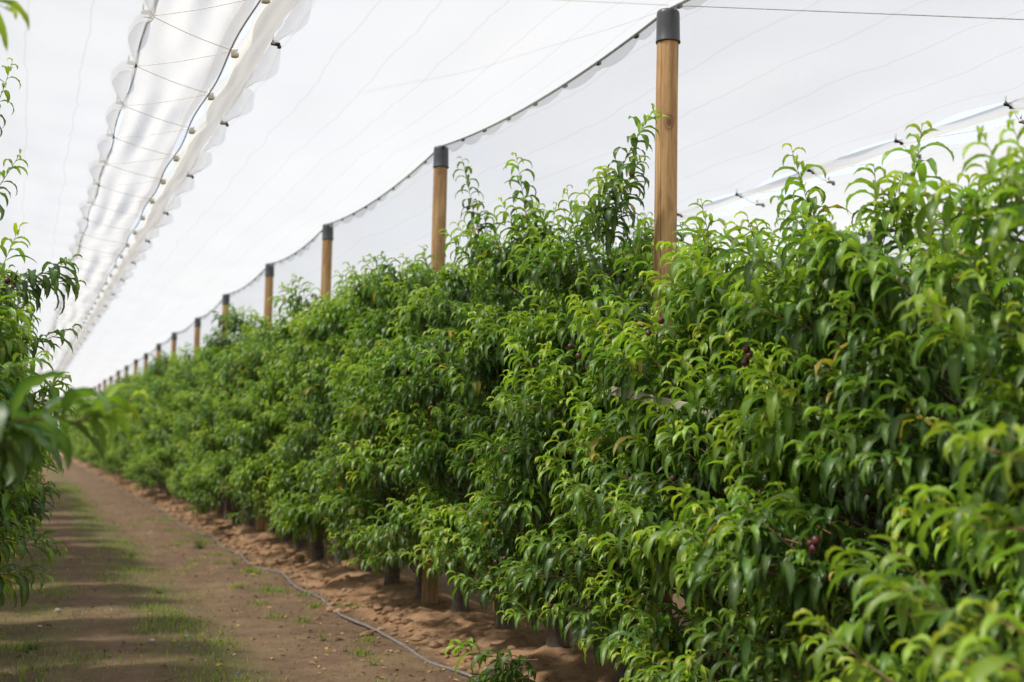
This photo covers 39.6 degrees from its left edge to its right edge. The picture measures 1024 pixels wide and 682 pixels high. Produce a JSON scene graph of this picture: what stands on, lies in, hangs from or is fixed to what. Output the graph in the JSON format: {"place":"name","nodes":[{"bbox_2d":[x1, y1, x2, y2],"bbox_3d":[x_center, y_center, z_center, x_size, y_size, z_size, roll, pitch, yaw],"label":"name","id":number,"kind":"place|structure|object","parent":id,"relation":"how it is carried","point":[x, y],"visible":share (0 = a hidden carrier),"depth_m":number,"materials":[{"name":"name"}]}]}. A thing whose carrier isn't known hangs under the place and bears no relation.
{"place":"outdoors","nodes":[
{"label":"outdoors","id":0,"kind":"place"},
{"bbox_2d":[0,481,394,681],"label":"grass","id":1,"kind":"structure","parent":0,"point":[300,620],"depth_m":12.90,"materials":[{"name":"green plant"}]},
{"bbox_2d":[0,453,900,681],"bbox_3d":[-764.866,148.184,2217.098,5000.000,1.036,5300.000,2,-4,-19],"label":"ground","id":2,"kind":"structure","parent":0,"point":[475,620],"depth_m":12.58,"materials":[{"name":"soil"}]},
{"bbox_2d":[1,271,47,544],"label":"peach tree","id":3,"kind":"object","parent":2,"relation":"on","point":[35,530],"visible":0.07,"depth_m":10.56,"materials":[{"name":"green plant"}]},
{"bbox_2d":[0,350,52,458],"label":"peach tree","id":4,"kind":"object","parent":2,"relation":"on","point":[10,371],"visible":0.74,"depth_m":6.18,"materials":[{"name":"green plant"}]},
{"bbox_2d":[16,359,46,482],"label":"peach tree","id":5,"kind":"object","parent":2,"relation":"on","point":[40,470],"visible":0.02,"depth_m":13.71,"materials":[{"name":"green plant"}]},
{"bbox_2d":[0,270,64,608],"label":"peach tree","id":6,"kind":"object","parent":2,"relation":"on","point":[33,507],"visible":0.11,"depth_m":9.41,"materials":[{"name":"green plant"}]},
{"bbox_2d":[20,633,46,649],"bbox_3d":[-3.560,2.255,10.594,0.183,0.142,0.190,4,-5,-38],"label":"weed","id":7,"kind":"object","parent":2,"relation":"on","point":[31,646],"visible":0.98,"depth_m":10.59,"materials":[{"name":"green plant"}]},
{"bbox_2d":[4,309,74,482],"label":"peach tree","id":8,"kind":"object","parent":2,"relation":"on","point":[29,354],"visible":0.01,"depth_m":11.92,"materials":[{"name":"green plant"}]},
{"bbox_2d":[0,57,85,606],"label":"peach tree","id":9,"kind":"object","parent":2,"relation":"on","point":[10,345],"visible":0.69,"depth_m":7.50,"materials":[{"name":"green plant"}]},
{"bbox_2d":[24,356,66,486],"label":"peach tree","id":10,"kind":"object","parent":2,"relation":"on","point":[41,477],"visible":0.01,"depth_m":14.32,"materials":[{"name":"green plant"}]},
{"bbox_2d":[0,0,147,491],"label":"peach tree","id":11,"kind":"object","parent":2,"relation":"on","point":[27,437],"visible":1,"depth_m":3.76,"materials":[{"name":"green plant"}]},
{"bbox_2d":[68,398,86,456],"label":"peach tree","id":12,"kind":"object","parent":2,"relation":"on","point":[72,430],"visible":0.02,"depth_m":77.52,"materials":[{"name":"green plant"}]},
{"bbox_2d":[72,401,87,461],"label":"peach tree","id":13,"kind":"object","parent":2,"relation":"on","point":[76,454],"visible":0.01,"depth_m":67.48,"materials":[{"name":"green plant"}]},
{"bbox_2d":[76,412,86,453],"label":"peach tree","id":14,"kind":"object","parent":2,"relation":"on","point":[80,436],"visible":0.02,"depth_m":64.76,"materials":[{"name":"green plant"}]},
{"bbox_2d":[74,397,95,461],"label":"peach tree","id":15,"kind":"object","parent":2,"relation":"on","point":[77,433],"visible":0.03,"depth_m":66.43,"materials":[{"name":"green plant"}]},
{"bbox_2d":[79,423,91,458],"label":"peach tree","id":16,"kind":"object","parent":2,"relation":"on","point":[84,446],"visible":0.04,"depth_m":61.74,"materials":[{"name":"green plant"}]},
{"bbox_2d":[75,396,96,465],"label":"peach tree","id":17,"kind":"object","parent":2,"relation":"on","point":[77,438],"visible":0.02,"depth_m":68.53,"materials":[{"name":"green plant"}]},
{"bbox_2d":[82,399,94,454],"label":"peach tree","id":18,"kind":"object","parent":2,"relation":"on","point":[85,440],"visible":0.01,"depth_m":59.80,"materials":[{"name":"green plant"}]},
{"bbox_2d":[77,404,102,467],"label":"peach tree","id":19,"kind":"object","parent":2,"relation":"on","point":[80,442],"visible":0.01,"depth_m":64.14,"materials":[{"name":"green plant"}]},
{"bbox_2d":[79,398,103,465],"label":"peach tree","id":20,"kind":"object","parent":2,"relation":"on","point":[87,428],"depth_m":62.94,"materials":[{"name":"green plant"}]},
{"bbox_2d":[81,389,104,465],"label":"peach tree","id":21,"kind":"object","parent":2,"relation":"on","point":[93,401],"visible":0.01,"depth_m":56.49,"materials":[{"name":"green plant"}]},
{"bbox_2d":[85,388,106,468],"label":"peach tree","id":22,"kind":"object","parent":2,"relation":"on","point":[89,454],"visible":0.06,"depth_m":55.30,"materials":[{"name":"green plant"}]},
{"bbox_2d":[91,384,111,455],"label":"peach tree","id":23,"kind":"object","parent":2,"relation":"on","point":[100,420],"visible":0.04,"depth_m":51.75,"materials":[{"name":"green plant"}]},
{"bbox_2d":[89,409,119,474],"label":"peach tree","id":24,"kind":"object","parent":2,"relation":"on","point":[97,439],"visible":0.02,"depth_m":53.00,"materials":[{"name":"green plant"}]},
{"bbox_2d":[93,411,125,474],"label":"peach tree","id":25,"kind":"object","parent":2,"relation":"on","point":[98,438],"visible":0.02,"depth_m":50.78,"materials":[{"name":"green plant"}]},
{"bbox_2d":[93,388,136,482],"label":"peach tree","id":26,"kind":"object","parent":2,"relation":"on","point":[110,463],"visible":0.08,"depth_m":45.28,"materials":[{"name":"green plant"}]},
{"bbox_2d":[103,380,128,477],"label":"peach tree","id":27,"kind":"object","parent":2,"relation":"on","point":[107,388],"depth_m":49.55,"materials":[{"name":"green plant"}]},
{"bbox_2d":[113,370,119,471],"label":"trellis post","id":28,"kind":"object","parent":2,"relation":"on","point":[118,374],"visible":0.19,"depth_m":56.61,"materials":[{"name":"brown wood"}]},
{"bbox_2d":[105,379,132,479],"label":"peach tree","id":29,"kind":"object","parent":2,"relation":"on","point":[116,381],"visible":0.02,"depth_m":46.23,"materials":[{"name":"green plant"}]},
{"bbox_2d":[104,372,134,474],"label":"peach tree","id":30,"kind":"object","parent":2,"relation":"on","point":[126,379],"visible":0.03,"depth_m":44.31,"materials":[{"name":"green plant"}]},
{"bbox_2d":[108,374,136,462],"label":"peach tree","id":31,"kind":"object","parent":2,"relation":"on","point":[120,407],"visible":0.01,"depth_m":42.88,"materials":[{"name":"green plant"}]},
{"bbox_2d":[120,365,128,475],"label":"trellis post","id":32,"kind":"object","parent":2,"relation":"on","point":[126,368],"visible":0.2,"depth_m":52.12,"materials":[{"name":"brown wood"}]},
{"bbox_2d":[112,375,138,462],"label":"peach tree","id":33,"kind":"object","parent":2,"relation":"on","point":[123,459],"visible":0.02,"depth_m":40.71,"materials":[{"name":"green plant"}]},
{"bbox_2d":[111,381,146,483],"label":"peach tree","id":34,"kind":"object","parent":2,"relation":"on","point":[117,442],"visible":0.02,"depth_m":41.98,"materials":[{"name":"green plant"}]},
{"bbox_2d":[126,547,135,556],"bbox_3d":[-4.972,2.768,18.615,0.167,0.161,0.183,2,-4,-19],"label":"weed","id":35,"kind":"object","parent":2,"relation":"on","point":[130,554],"visible":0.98,"depth_m":18.60,"materials":[{"name":"green plant"}]},
{"bbox_2d":[109,384,157,481],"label":"peach tree","id":36,"kind":"object","parent":2,"relation":"on","point":[124,454],"visible":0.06,"depth_m":39.63,"materials":[{"name":"green plant"}]},
{"bbox_2d":[134,359,137,373],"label":"trellis post","id":37,"kind":"object","parent":2,"relation":"on","point":[136,364],"visible":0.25,"depth_m":47.88,"materials":[{"name":"brown wood"}]},
{"bbox_2d":[116,375,162,492],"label":"peach tree","id":38,"kind":"object","parent":2,"relation":"on","point":[126,438],"visible":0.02,"depth_m":37.61,"materials":[{"name":"green plant"}]},
{"bbox_2d":[127,366,159,488],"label":"peach tree","id":39,"kind":"object","parent":2,"relation":"on","point":[135,379],"visible":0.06,"depth_m":38.58,"materials":[{"name":"green plant"}]},
{"bbox_2d":[122,385,165,493],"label":"peach tree","id":40,"kind":"object","parent":2,"relation":"on","point":[129,445],"visible":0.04,"depth_m":36.30,"materials":[{"name":"green plant"}]},
{"bbox_2d":[140,353,147,482],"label":"trellis post","id":41,"kind":"object","parent":2,"relation":"on","point":[145,357],"visible":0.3,"depth_m":43.97,"materials":[{"name":"brown wood"}]},
{"bbox_2d":[126,361,171,495],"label":"peach tree","id":42,"kind":"object","parent":2,"relation":"on","point":[134,443],"visible":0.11,"depth_m":35.27,"materials":[{"name":"green plant"}]},
{"bbox_2d":[121,360,177,496],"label":"peach tree","id":43,"kind":"object","parent":2,"relation":"on","point":[155,372],"visible":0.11,"depth_m":34.35,"materials":[{"name":"green plant"}]},
{"bbox_2d":[151,343,160,487],"bbox_3d":[-9.969,2.277,39.814,0.200,4.454,0.149,2,-4,-19],"label":"trellis post","id":44,"kind":"object","parent":2,"relation":"on","point":[158,347],"visible":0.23,"depth_m":39.90,"materials":[{"name":"brown wood"}]},
{"bbox_2d":[128,350,184,498],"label":"peach tree","id":45,"kind":"object","parent":2,"relation":"on","point":[162,361],"visible":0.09,"depth_m":33.11,"materials":[{"name":"green plant"}]},
{"bbox_2d":[153,583,168,593],"bbox_3d":[-3.585,2.531,14.506,0.203,0.158,0.145,5,-6,-48],"label":"weed","id":46,"kind":"object","parent":2,"relation":"on","point":[158,591],"visible":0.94,"depth_m":14.49,"materials":[{"name":"green plant"}]},
{"bbox_2d":[137,361,186,500],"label":"peach tree","id":47,"kind":"object","parent":2,"relation":"on","point":[153,403],"visible":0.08,"depth_m":31.68,"materials":[{"name":"green plant"}]},
{"bbox_2d":[141,364,186,476],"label":"peach tree","id":48,"kind":"object","parent":2,"relation":"on","point":[149,451],"visible":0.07,"depth_m":30.89,"materials":[{"name":"green plant"}]},
{"bbox_2d":[145,357,184,486],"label":"peach tree","id":49,"kind":"object","parent":2,"relation":"on","point":[171,368],"visible":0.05,"depth_m":29.67,"materials":[{"name":"green plant"}]},
{"bbox_2d":[165,332,176,494],"bbox_3d":[-8.577,1.991,35.779,0.200,4.454,0.149,2,-4,-19],"label":"trellis post","id":50,"kind":"object","parent":2,"relation":"on","point":[173,341],"visible":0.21,"depth_m":35.87,"materials":[{"name":"brown wood"}]},
{"bbox_2d":[144,368,203,507],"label":"peach tree","id":51,"kind":"object","parent":2,"relation":"on","point":[160,457],"visible":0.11,"depth_m":28.61,"materials":[{"name":"green plant"}]},
{"bbox_2d":[167,613,187,620],"bbox_3d":[-2.884,2.380,12.199,0.138,0.097,0.156,-1,-4,19],"label":"weed","id":52,"kind":"object","parent":2,"relation":"on","point":[176,617],"visible":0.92,"depth_m":12.20,"materials":[{"name":"green plant"}]},
{"bbox_2d":[188,317,200,502],"bbox_3d":[-6.925,1.705,30.990,0.200,4.454,0.149,2,-4,-19],"label":"trellis post","id":53,"kind":"object","parent":2,"relation":"on","point":[197,325],"visible":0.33,"depth_m":31.07,"materials":[{"name":"brown wood"}]},
{"bbox_2d":[167,339,231,519],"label":"peach tree","id":54,"kind":"object","parent":2,"relation":"on","point":[177,439],"visible":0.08,"depth_m":25.21,"materials":[{"name":"green plant"}]},
{"bbox_2d":[189,533,210,548],"bbox_3d":[-4.398,2.836,20.077,0.282,0.252,0.304,-1,-4,23],"label":"weed","id":55,"kind":"object","parent":2,"relation":"on","point":[200,546],"visible":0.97,"depth_m":20.04,"materials":[{"name":"green plant"}]},
{"bbox_2d":[161,346,246,514],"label":"peach tree","id":56,"kind":"object","parent":2,"relation":"on","point":[173,450],"visible":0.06,"depth_m":26.52,"materials":[{"name":"green plant"}]},
{"bbox_2d":[169,339,243,512],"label":"peach tree","id":57,"kind":"object","parent":2,"relation":"on","point":[180,369],"visible":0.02,"depth_m":27.56,"materials":[{"name":"green plant"}]},
{"bbox_2d":[172,334,241,523],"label":"peach tree","id":58,"kind":"object","parent":2,"relation":"on","point":[185,403],"visible":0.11,"depth_m":24.23,"materials":[{"name":"green plant"}]},
{"bbox_2d":[167,325,253,526],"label":"peach tree","id":59,"kind":"object","parent":2,"relation":"on","point":[208,363],"visible":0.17,"depth_m":23.23,"materials":[{"name":"green plant"}]},
{"bbox_2d":[214,294,229,514],"bbox_3d":[-5.448,1.332,26.715,0.200,4.454,0.149,2,-4,-19],"label":"trellis post","id":60,"kind":"object","parent":2,"relation":"on","point":[225,299],"visible":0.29,"depth_m":26.80,"materials":[{"name":"brown wood"}]},
{"bbox_2d":[175,303,289,528],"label":"peach tree","id":61,"kind":"object","parent":2,"relation":"on","point":[207,416],"visible":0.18,"depth_m":21.99,"materials":[{"name":"green plant"}]},
{"bbox_2d":[229,556,238,564],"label":"weed","id":62,"kind":"object","parent":2,"relation":"on","point":[235,562],"visible":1,"depth_m":17.61,"materials":[{"name":"green plant"}]},
{"bbox_2d":[199,323,278,535],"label":"peach tree","id":63,"kind":"object","parent":2,"relation":"on","point":[227,378],"visible":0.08,"depth_m":20.76,"materials":[{"name":"green plant"}]},
{"bbox_2d":[206,324,292,540],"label":"peach tree","id":64,"kind":"object","parent":2,"relation":"on","point":[224,464],"visible":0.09,"depth_m":19.81,"materials":[{"name":"green plant"}]},
{"bbox_2d":[249,561,257,565],"bbox_3d":[-3.205,2.766,17.622,0.117,0.075,0.090,1,-4,-3],"label":"clod","id":65,"kind":"object","parent":2,"relation":"on","point":[253,563],"visible":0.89,"depth_m":17.60,"materials":[{"name":"soil"}]},
{"bbox_2d":[212,306,309,549],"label":"peach tree","id":66,"kind":"object","parent":2,"relation":"on","point":[237,413],"visible":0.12,"depth_m":18.54,"materials":[{"name":"green plant"}]},
{"bbox_2d":[256,263,273,531],"bbox_3d":[-3.818,1.011,21.990,0.200,4.454,0.149,2,-4,-19],"label":"trellis post","id":67,"kind":"object","parent":2,"relation":"on","point":[268,309],"visible":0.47,"depth_m":22.06,"materials":[{"name":"brown wood"}]},
{"bbox_2d":[260,581,275,589],"bbox_3d":[-2.551,2.569,14.860,0.170,0.118,0.127,2,-4,-19],"label":"weed","id":68,"kind":"object","parent":2,"relation":"on","point":[266,587],"visible":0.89,"depth_m":14.85,"materials":[{"name":"green plant"}]},
{"bbox_2d":[62,457,477,681],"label":"irrigation hose","id":69,"kind":"object","parent":2,"relation":"on","point":[391,638],"visible":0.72,"depth_m":12.51,"materials":[{"name":"grey plastic"}]},
{"bbox_2d":[0,489,565,681],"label":"leaf litter","id":70,"kind":"object","parent":2,"relation":"on","point":[428,671],"visible":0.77,"depth_m":12.81,"materials":[{"name":"brown plant"}]},
{"bbox_2d":[294,554,304,559],"bbox_3d":[-2.600,2.647,17.402,0.142,0.084,0.143,3,-5,-35],"label":"clod","id":71,"kind":"object","parent":2,"relation":"on","point":[300,556],"visible":0.92,"depth_m":17.34,"materials":[{"name":"soil"}]},
{"bbox_2d":[54,469,547,680],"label":"soil clods","id":72,"kind":"object","parent":2,"relation":"on","point":[394,618],"visible":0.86,"depth_m":13.94,"materials":[{"name":"soil"}]},
{"bbox_2d":[214,308,411,561],"bbox_3d":[-2.375,1.162,17.820,2.576,3.222,1.945,2,-4,-19],"label":"peach tree","id":73,"kind":"object","parent":2,"relation":"on","point":[249,475],"visible":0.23,"depth_m":17.50,"materials":[{"name":"green plant"}]},
{"bbox_2d":[318,630,328,640],"bbox_3d":[-1.503,2.354,11.315,0.089,0.097,0.091,1,-4,0],"label":"weed","id":74,"kind":"object","parent":2,"relation":"on","point":[322,638],"visible":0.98,"depth_m":11.31,"materials":[{"name":"green plant"}]},
{"bbox_2d":[314,224,333,490],"bbox_3d":[-2.368,0.743,17.787,0.200,4.454,0.149,2,-4,-19],"label":"trellis post","id":75,"kind":"object","parent":2,"relation":"on","point":[327,242],"visible":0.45,"depth_m":17.87,"materials":[{"name":"brown wood"}]},
{"bbox_2d":[256,269,425,571],"bbox_3d":[-1.544,0.900,15.512,2.355,3.330,1.885,2,-4,-19],"label":"peach tree","id":76,"kind":"object","parent":2,"relation":"on","point":[307,352],"visible":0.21,"depth_m":15.29,"materials":[{"name":"green plant"}]},
{"bbox_2d":[263,266,426,564],"bbox_3d":[-1.786,0.909,16.691,2.234,3.499,1.970,2,-4,-14],"label":"peach tree","id":77,"kind":"object","parent":2,"relation":"on","point":[297,307],"visible":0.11,"depth_m":16.48,"materials":[{"name":"green plant"}]},
{"bbox_2d":[363,654,380,665],"bbox_3d":[-0.971,2.228,9.881,0.106,0.092,0.155,2,-4,-19],"label":"weed","id":78,"kind":"object","parent":2,"relation":"on","point":[374,663],"visible":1,"depth_m":9.89,"materials":[{"name":"green plant"}]},
{"bbox_2d":[278,261,475,585],"bbox_3d":[-1.175,0.828,14.462,2.314,3.384,1.916,2,-4,-19],"label":"peach tree","id":79,"kind":"object","parent":2,"relation":"on","point":[333,313],"visible":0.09,"depth_m":14.28,"materials":[{"name":"green plant"}]},
{"bbox_2d":[287,251,514,597],"bbox_3d":[-0.801,0.773,13.300,2.426,3.332,2.038,2,-4,-19],"label":"peach tree","id":80,"kind":"object","parent":2,"relation":"on","point":[360,511],"visible":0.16,"depth_m":13.06,"materials":[{"name":"green plant"}]},
{"bbox_2d":[421,145,448,602],"bbox_3d":[-0.699,0.424,12.949,0.200,4.454,0.149,2,-4,-19],"label":"trellis post","id":81,"kind":"object","parent":2,"relation":"on","point":[439,208],"visible":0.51,"depth_m":13.01,"materials":[{"name":"brown wood"}]},
{"bbox_2d":[96,0,689,386],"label":"ridge cable","id":82,"kind":"object","parent":81,"relation":"attached to","point":[679,5],"visible":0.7,"depth_m":11.48,"materials":[{"name":"metal"}]},
{"bbox_2d":[44,0,682,402],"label":"hail net","id":83,"kind":"object","parent":82,"relation":"hanging from","point":[312,120],"visible":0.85,"depth_m":10.82,"materials":[{"name":"white fabric"}]},
{"bbox_2d":[0,0,260,400],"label":"hail net","id":84,"kind":"object","parent":83,"relation":"attached to","point":[77,62],"visible":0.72,"depth_m":10.52,"materials":[{"name":"white fabric"}]},
{"bbox_2d":[48,0,243,358],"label":"lacing rope","id":85,"kind":"object","parent":84,"relation":"attached to","point":[137,161],"visible":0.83,"depth_m":11.98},
{"bbox_2d":[91,0,1023,398],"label":"hail net","id":86,"kind":"object","parent":82,"relation":"hanging from","point":[825,86],"visible":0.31,"depth_m":9.76,"materials":[{"name":"white fabric"}]},
{"bbox_2d":[600,114,1019,251],"bbox_3d":[-1.144,-0.590,21.186,0.354,0.015,40.253,2,-4,-19],"label":"lacing rope","id":87,"kind":"object","parent":86,"relation":"attached to","point":[854,165],"visible":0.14,"depth_m":10.47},
{"bbox_2d":[309,245,566,611],"bbox_3d":[-0.446,0.741,12.213,2.357,3.179,2.033,2,-4,-19],"label":"peach tree","id":88,"kind":"object","parent":2,"relation":"on","point":[409,321],"visible":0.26,"depth_m":12.11,"materials":[{"name":"green plant"}]},
{"bbox_2d":[337,156,619,629],"bbox_3d":[-0.099,0.425,11.119,2.393,3.747,1.955,2,-4,-19],"label":"peach tree","id":89,"kind":"object","parent":2,"relation":"on","point":[433,468],"visible":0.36,"depth_m":10.79,"materials":[{"name":"green plant"}]},
{"bbox_2d":[399,152,703,647],"bbox_3d":[0.383,0.435,10.045,2.397,3.449,1.982,2,-4,-19],"label":"peach tree","id":90,"kind":"object","parent":2,"relation":"on","point":[491,333],"visible":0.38,"depth_m":9.70,"materials":[{"name":"green plant"}]},
{"bbox_2d":[444,103,755,681],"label":"peach tree","id":91,"kind":"object","parent":2,"relation":"on","point":[551,336],"visible":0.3,"depth_m":8.45,"materials":[{"name":"green plant"}]},
{"bbox_2d":[647,8,680,681],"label":"trellis post","id":92,"kind":"object","parent":2,"relation":"on","point":[668,41],"visible":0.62,"depth_m":8.39,"materials":[{"name":"brown wood"}]},
{"bbox_2d":[688,5,1023,19],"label":"cross wire","id":93,"kind":"object","parent":92,"relation":"attached to","point":[863,12],"visible":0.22,"depth_m":7.19,"materials":[{"name":"metal"}]},
{"bbox_2d":[500,172,983,680],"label":"peach tree","id":94,"kind":"object","parent":2,"relation":"on","point":[623,430],"visible":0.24,"depth_m":7.45,"materials":[{"name":"green plant"}]},
{"bbox_2d":[554,143,1017,681],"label":"peach tree","id":95,"kind":"object","parent":2,"relation":"on","point":[688,449],"visible":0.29,"depth_m":6.46,"materials":[{"name":"green plant"}]},
{"bbox_2d":[611,386,715,417],"bbox_3d":[0.728,0.294,6.857,0.014,0.046,0.899,3,4,-29],"label":"batten","id":96,"kind":"object","parent":95,"relation":"attached to","point":[679,404],"visible":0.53,"depth_m":6.93,"materials":[{"name":"wood"}]},
{"bbox_2d":[631,120,1023,681],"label":"peach tree","id":97,"kind":"object","parent":2,"relation":"on","point":[786,562],"visible":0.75,"depth_m":5.28,"materials":[{"name":"green plant"}]},
{"bbox_2d":[867,230,877,241],"bbox_3d":[3.552,1.089,13.982,0.200,4.454,0.149,2,-4,-19],"label":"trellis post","id":98,"kind":"object","parent":2,"relation":"on","point":[869,235],"visible":0.02,"depth_m":14.09,"materials":[{"name":"grey wood"}]},
{"bbox_2d":[785,110,1023,681],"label":"peach tree","id":99,"kind":"object","parent":2,"relation":"on","point":[994,557],"visible":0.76,"depth_m":4.30,"materials":[{"name":"green plant"}]},
{"bbox_2d":[849,256,1023,593],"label":"peach tree","id":100,"kind":"object","parent":2,"relation":"on","point":[1002,299],"visible":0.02,"depth_m":12.45,"materials":[{"name":"green plant"}]},
{"bbox_2d":[861,575,1023,681],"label":"peach tree","id":101,"kind":"object","parent":2,"relation":"on","point":[960,648],"visible":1,"depth_m":3.42,"materials":[{"name":"green plant"}]},
{"bbox_2d":[41,0,1023,427],"label":"sky","id":102,"kind":"structure","parent":0,"point":[967,137],"materials":[{"name":"white"}]},
{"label":"ridge cable","id":103,"kind":"object","parent":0,"visible":0},
{"bbox_2d":[508,113,1023,293],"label":"hail net","id":104,"kind":"object","parent":103,"relation":"attached to","point":[833,188],"visible":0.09,"depth_m":11.41,"materials":[{"name":"fabric"}]},
{"bbox_2d":[532,213,1023,319],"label":"hail net","id":105,"kind":"object","parent":103,"relation":"hanging from","point":[888,239],"visible":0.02,"depth_m":14.20,"materials":[{"name":"white fabric"}]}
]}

